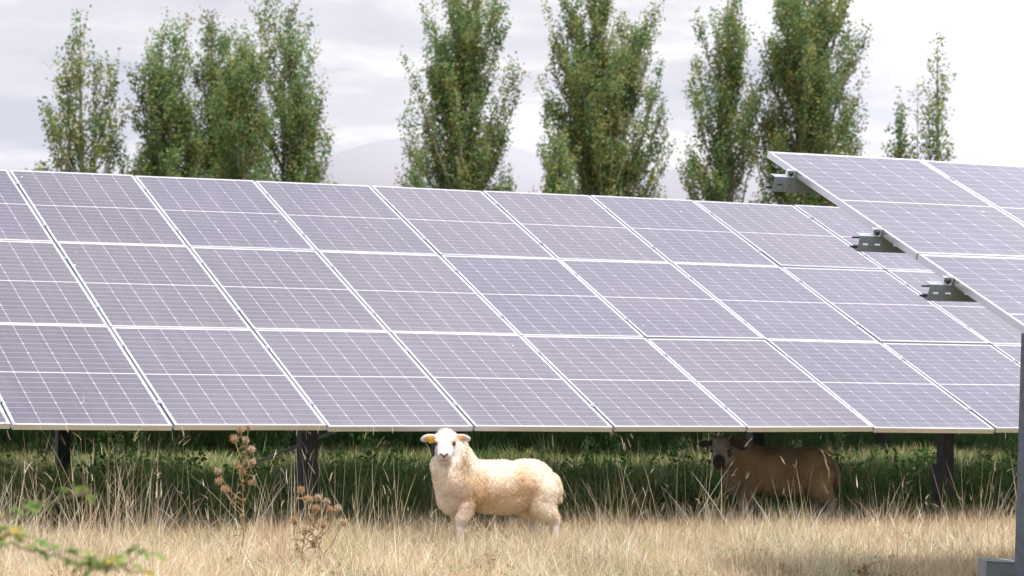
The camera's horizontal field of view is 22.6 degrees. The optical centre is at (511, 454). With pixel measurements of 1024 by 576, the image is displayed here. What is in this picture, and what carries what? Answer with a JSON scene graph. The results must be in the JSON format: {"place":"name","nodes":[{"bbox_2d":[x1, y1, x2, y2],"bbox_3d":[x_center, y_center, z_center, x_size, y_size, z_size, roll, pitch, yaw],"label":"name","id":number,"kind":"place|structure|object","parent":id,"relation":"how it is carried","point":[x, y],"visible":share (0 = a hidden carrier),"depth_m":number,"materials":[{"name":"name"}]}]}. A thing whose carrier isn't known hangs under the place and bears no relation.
{"place":"outdoors","nodes":[
{"label":"outdoors","id":0,"kind":"place"},
{"bbox_2d":[0,393,1016,575],"bbox_3d":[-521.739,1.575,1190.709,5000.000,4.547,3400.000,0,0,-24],"label":"ground","id":1,"kind":"structure","parent":0,"point":[484,447],"depth_m":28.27,"materials":[{"name":"beige plant"}]},
{"bbox_2d":[0,524,28,552],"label":"bramble shoot","id":2,"kind":"object","parent":1,"relation":"on","point":[14,531],"visible":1,"depth_m":5.82,"materials":[{"name":"yellow plant"}]},
{"bbox_2d":[0,486,95,526],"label":"bramble shoot","id":3,"kind":"object","parent":1,"relation":"on","point":[33,508],"visible":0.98,"depth_m":6.25,"materials":[{"name":"green plant"}]},
{"bbox_2d":[25,4,133,174],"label":"poplar tree","id":4,"kind":"object","parent":1,"relation":"on","point":[97,149],"visible":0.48,"depth_m":91.95,"materials":[{"name":"green plant"}]},
{"bbox_2d":[0,538,164,574],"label":"bramble shoot","id":5,"kind":"object","parent":1,"relation":"on","point":[46,556],"visible":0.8,"depth_m":6.12,"materials":[{"name":"green plant"}]},
{"bbox_2d":[71,555,154,575],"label":"bramble shoot","id":6,"kind":"object","parent":1,"relation":"on","point":[90,565],"visible":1,"depth_m":5.90,"materials":[{"name":"green plant"}]},
{"bbox_2d":[109,6,211,177],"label":"poplar tree","id":7,"kind":"object","parent":1,"relation":"on","point":[161,155],"visible":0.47,"depth_m":91.72,"materials":[{"name":"green plant"}]},
{"bbox_2d":[180,3,254,178],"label":"poplar tree","id":8,"kind":"object","parent":1,"relation":"on","point":[207,73],"visible":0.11,"depth_m":94.60,"materials":[{"name":"green plant"}]},
{"bbox_2d":[214,425,256,555],"bbox_3d":[-1.678,0.268,15.592,0.270,0.908,0.214,0,0,1],"label":"dried thistle","id":9,"kind":"object","parent":1,"relation":"on","point":[238,466],"visible":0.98,"depth_m":15.59,"materials":[{"name":"brown plant"}]},
{"bbox_2d":[204,19,281,181],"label":"poplar tree","id":10,"kind":"object","parent":1,"relation":"on","point":[236,138],"visible":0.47,"depth_m":89.53,"materials":[{"name":"green plant"}]},
{"bbox_2d":[238,0,336,183],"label":"poplar tree","id":11,"kind":"object","parent":1,"relation":"on","point":[296,109],"visible":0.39,"depth_m":92.45,"materials":[{"name":"green plant"}]},
{"bbox_2d":[289,516,308,560],"bbox_3d":[-1.248,0.556,15.370,0.176,0.387,0.189,0,0,15],"label":"dried thistle","id":12,"kind":"object","parent":1,"relation":"on","point":[304,533],"visible":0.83,"depth_m":15.33,"materials":[{"name":"brown plant"}]},
{"bbox_2d":[292,485,348,570],"bbox_3d":[-1.143,0.469,15.328,0.342,0.574,0.262,0,0,-24],"label":"dried thistle","id":13,"kind":"object","parent":1,"relation":"on","point":[330,509],"visible":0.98,"depth_m":15.30,"materials":[{"name":"brown plant"}]},
{"bbox_2d":[400,132,438,188],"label":"sapling","id":14,"kind":"object","parent":1,"relation":"on","point":[415,181],"visible":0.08,"depth_m":87.86,"materials":[{"name":"green plant"}]},
{"bbox_2d":[287,136,582,194],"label":"storage dome","id":15,"kind":"structure","parent":1,"relation":"on","point":[373,164],"depth_m":285.26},
{"bbox_2d":[393,0,530,191],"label":"poplar tree","id":16,"kind":"object","parent":1,"relation":"on","point":[452,93],"visible":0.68,"depth_m":91.50,"materials":[{"name":"green plant"}]},
{"bbox_2d":[469,552,500,569],"bbox_3d":[-0.179,0.679,15.429,0.177,0.196,0.175,0,0,-24],"label":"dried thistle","id":17,"kind":"object","parent":1,"relation":"on","point":[486,556],"visible":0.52,"depth_m":15.41,"materials":[{"name":"beige plant"}]},
{"bbox_2d":[420,427,563,543],"bbox_3d":[-0.115,0.235,17.085,1.026,0.832,0.396,0,0,-24],"label":"sheep","id":18,"kind":"object","parent":1,"relation":"on","point":[467,483],"visible":0.98,"depth_m":16.95},
{"bbox_2d":[0,490,1015,575],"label":"dry grass","id":19,"kind":"structure","parent":1,"relation":"on","point":[859,552],"depth_m":16.37,"materials":[{"name":"beige plant"}]},
{"bbox_2d":[0,430,1017,538],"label":"undergrowth","id":20,"kind":"object","parent":1,"relation":"on","point":[886,473],"visible":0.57,"depth_m":20.17,"materials":[{"name":"green plant"}]},
{"bbox_2d":[0,169,1020,529],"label":"solar table","id":21,"kind":"object","parent":1,"relation":"on","point":[178,303],"visible":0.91,"depth_m":19.74,"materials":[{"name":"purple glass"}]},
{"bbox_2d":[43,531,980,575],"bbox_3d":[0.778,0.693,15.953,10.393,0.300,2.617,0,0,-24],"label":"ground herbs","id":22,"kind":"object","parent":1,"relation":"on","point":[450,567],"visible":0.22,"depth_m":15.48,"materials":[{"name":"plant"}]},
{"bbox_2d":[528,117,581,193],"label":"sapling","id":23,"kind":"object","parent":1,"relation":"on","point":[556,185],"visible":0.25,"depth_m":87.00,"materials":[{"name":"green plant"}]},
{"bbox_2d":[533,0,677,198],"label":"poplar tree","id":24,"kind":"object","parent":1,"relation":"on","point":[606,166],"visible":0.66,"depth_m":91.23,"materials":[{"name":"green plant"}]},
{"bbox_2d":[454,431,889,449],"bbox_3d":[-1.531,-1.272,28.144,18.106,3.225,4.875,0,0,-24],"label":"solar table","id":25,"kind":"object","parent":1,"relation":"on","point":[881,436],"depth_m":29.21,"materials":[{"name":"glass"}]},
{"bbox_2d":[631,156,789,203],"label":"storage dome","id":26,"kind":"structure","parent":1,"relation":"on","point":[670,180],"depth_m":313.47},
{"bbox_2d":[675,0,770,203],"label":"poplar tree","id":27,"kind":"object","parent":1,"relation":"on","point":[724,178],"visible":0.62,"depth_m":93.63,"materials":[{"name":"green plant"}]},
{"bbox_2d":[698,435,841,522],"bbox_3d":[1.963,0.207,19.421,1.120,0.708,0.421,0,0,-9],"label":"sheep","id":28,"kind":"object","parent":1,"relation":"on","point":[767,469],"visible":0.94,"depth_m":19.33},
{"bbox_2d":[739,0,873,206],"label":"poplar tree","id":29,"kind":"object","parent":1,"relation":"on","point":[799,65],"visible":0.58,"depth_m":91.02,"materials":[{"name":"green plant"}]},
{"bbox_2d":[855,562,877,575],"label":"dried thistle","id":30,"kind":"object","parent":1,"relation":"on","point":[864,568],"visible":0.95,"depth_m":15.50,"materials":[{"name":"brown plant"}]},
{"bbox_2d":[765,151,1023,575],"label":"solar table","id":31,"kind":"object","parent":1,"relation":"on","point":[958,227],"visible":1,"depth_m":14.39,"materials":[{"name":"purple glass"}]},
{"bbox_2d":[880,86,918,158],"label":"sapling","id":32,"kind":"object","parent":1,"relation":"on","point":[900,146],"visible":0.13,"depth_m":99.82,"materials":[{"name":"green plant"}]},
{"bbox_2d":[903,79,926,158],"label":"sapling","id":33,"kind":"object","parent":1,"relation":"on","point":[917,121],"visible":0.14,"depth_m":99.98,"materials":[{"name":"green plant"}]},
{"bbox_2d":[908,29,958,161],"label":"poplar tree","id":34,"kind":"object","parent":1,"relation":"on","point":[936,136],"visible":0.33,"depth_m":99.88,"materials":[{"name":"green plant"}]},
{"bbox_2d":[977,557,1014,575],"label":"footing slab","id":35,"kind":"structure","parent":1,"relation":"on","point":[995,567],"depth_m":14.51,"materials":[{"name":"grey concrete"}]},
{"bbox_2d":[0,426,1017,476],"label":"rough grass","id":36,"kind":"structure","parent":0,"point":[963,442],"depth_m":27.14,"materials":[{"name":"green plant"}]},
{"bbox_2d":[0,0,1023,181],"label":"sky","id":37,"kind":"structure","parent":0,"point":[369,88],"materials":[{"name":"white"}]},
{"bbox_2d":[772,561,791,575],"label":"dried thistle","id":38,"kind":"object","parent":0,"point":[784,568],"visible":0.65,"depth_m":15.49,"materials":[{"name":"brown plant"}]}
]}

